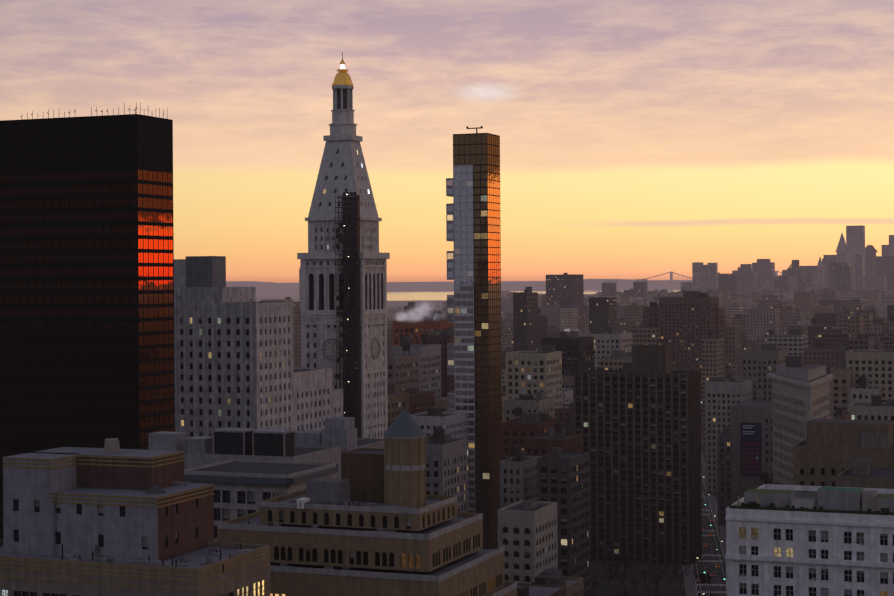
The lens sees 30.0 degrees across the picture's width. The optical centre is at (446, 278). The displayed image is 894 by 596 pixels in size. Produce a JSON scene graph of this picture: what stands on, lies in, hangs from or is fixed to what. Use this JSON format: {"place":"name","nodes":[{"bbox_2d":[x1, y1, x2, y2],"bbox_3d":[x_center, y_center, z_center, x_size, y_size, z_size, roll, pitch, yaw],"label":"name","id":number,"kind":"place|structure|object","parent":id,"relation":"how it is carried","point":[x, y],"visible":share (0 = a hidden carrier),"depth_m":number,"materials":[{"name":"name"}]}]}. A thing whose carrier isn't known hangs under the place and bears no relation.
{"place":"outdoors","nodes":[
{"label":"outdoors","id":0,"kind":"place"},
{"bbox_2d":[0,438,269,595],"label":"loft building","id":1,"kind":"structure","parent":0,"point":[111,518],"depth_m":285.17,"materials":[{"name":"stone"}]},
{"bbox_2d":[217,404,516,595],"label":"gothic building","id":2,"kind":"structure","parent":0,"point":[375,522],"depth_m":333.98,"materials":[{"name":"stone"}]},
{"bbox_2d":[0,0,893,282],"label":"sky","id":3,"kind":"structure","parent":0,"point":[640,139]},
{"bbox_2d":[226,279,691,309],"bbox_3d":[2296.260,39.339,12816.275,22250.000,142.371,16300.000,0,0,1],"label":"water","id":4,"kind":"structure","parent":0,"point":[398,299],"depth_m":16977.72,"materials":[{"name":"liquid"}]},
{"bbox_2d":[395,300,568,331],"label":"smoke","id":5,"kind":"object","parent":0,"point":[421,310],"depth_m":1038.26,"materials":[{"name":"white"}]},
{"bbox_2d":[256,280,725,573],"bbox_3d":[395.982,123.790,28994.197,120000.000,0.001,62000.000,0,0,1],"label":"ground","id":6,"kind":"structure","parent":0,"point":[597,566],"depth_m":1162.59,"materials":[{"name":"stone"}]},
{"bbox_2d":[0,105,174,539],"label":"dark office tower","id":7,"kind":"structure","parent":6,"relation":"on","point":[86,288],"depth_m":502.13,"materials":[{"name":"glass"}]},
{"bbox_2d":[174,256,342,469],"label":"office building","id":8,"kind":"structure","parent":6,"relation":"on","point":[233,359],"depth_m":577.36,"materials":[{"name":"stone"}]},
{"bbox_2d":[148,417,383,541],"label":"building","id":9,"kind":"structure","parent":6,"relation":"on","point":[245,471],"depth_m":443.05,"materials":[{"name":"stone"}]},
{"bbox_2d":[297,52,389,438],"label":"clock tower","id":10,"kind":"structure","parent":6,"relation":"on","point":[343,263],"depth_m":650.69,"materials":[{"name":"stone"}]},
{"bbox_2d":[446,126,501,549],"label":"slender skyscraper","id":11,"kind":"structure","parent":6,"relation":"on","point":[473,231],"depth_m":745.34,"materials":[{"name":"glass"}]},
{"bbox_2d":[260,287,893,444],"bbox_3d":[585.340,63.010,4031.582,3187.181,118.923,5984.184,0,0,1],"label":"city building","id":12,"kind":"structure","parent":6,"relation":"on","point":[827,328],"depth_m":1668.97,"materials":[{"name":"stone"}]},
{"bbox_2d":[299,225,893,305],"bbox_3d":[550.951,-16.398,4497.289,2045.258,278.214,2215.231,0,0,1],"label":"distant skyline","id":13,"kind":"structure","parent":6,"relation":"on","point":[854,263],"depth_m":4516.33,"materials":[{"name":"stone"}]},
{"bbox_2d":[486,541,712,595],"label":"park trees","id":14,"kind":"object","parent":6,"relation":"on","point":[596,589],"visible":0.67,"depth_m":680.70,"materials":[{"name":"plant"}]},
{"bbox_2d":[573,345,701,564],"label":"apartment tower","id":15,"kind":"structure","parent":6,"relation":"on","point":[637,423],"depth_m":739.24,"materials":[{"name":"brick"}]},
{"bbox_2d":[387,342,893,595],"bbox_3d":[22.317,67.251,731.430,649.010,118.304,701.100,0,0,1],"label":"city building","id":16,"kind":"structure","parent":6,"relation":"on","point":[403,374],"depth_m":824.06,"materials":[{"name":"concrete"}]},
{"bbox_2d":[391,273,893,595],"bbox_3d":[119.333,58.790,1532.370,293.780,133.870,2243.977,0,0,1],"label":"buildings","id":17,"kind":"structure","parent":6,"relation":"on","point":[543,517],"depth_m":724.50,"materials":[{"name":"stone"}]},
{"bbox_2d":[730,402,772,504],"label":"billboard building","id":18,"kind":"structure","parent":6,"relation":"on","point":[751,441],"depth_m":799.57,"materials":[{"name":"stone"}]},
{"bbox_2d":[767,355,832,484],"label":"building","id":19,"kind":"structure","parent":6,"relation":"on","point":[800,393],"depth_m":666.38,"materials":[{"name":"concrete"}]},
{"bbox_2d":[725,484,893,595],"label":"building","id":20,"kind":"structure","parent":6,"relation":"on","point":[790,540],"depth_m":357.62,"materials":[{"name":"stone"}]},
{"bbox_2d":[590,435,725,595],"bbox_3d":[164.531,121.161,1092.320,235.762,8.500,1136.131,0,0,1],"label":"street","id":21,"kind":"structure","parent":0,"point":[713,552],"depth_m":735.12,"materials":[{"name":"grey asphalt"}]},
{"bbox_2d":[695,504,719,595],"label":"cars","id":22,"kind":"object","parent":21,"relation":"on","point":[716,565],"visible":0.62,"depth_m":725.12,"materials":[{"name":"metal"}]},
{"bbox_2d":[583,271,781,289],"bbox_3d":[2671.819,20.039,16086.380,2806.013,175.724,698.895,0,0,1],"label":"suspension bridge","id":23,"kind":"structure","parent":0,"point":[671,283],"depth_m":15948.99,"materials":[{"name":"metal"}]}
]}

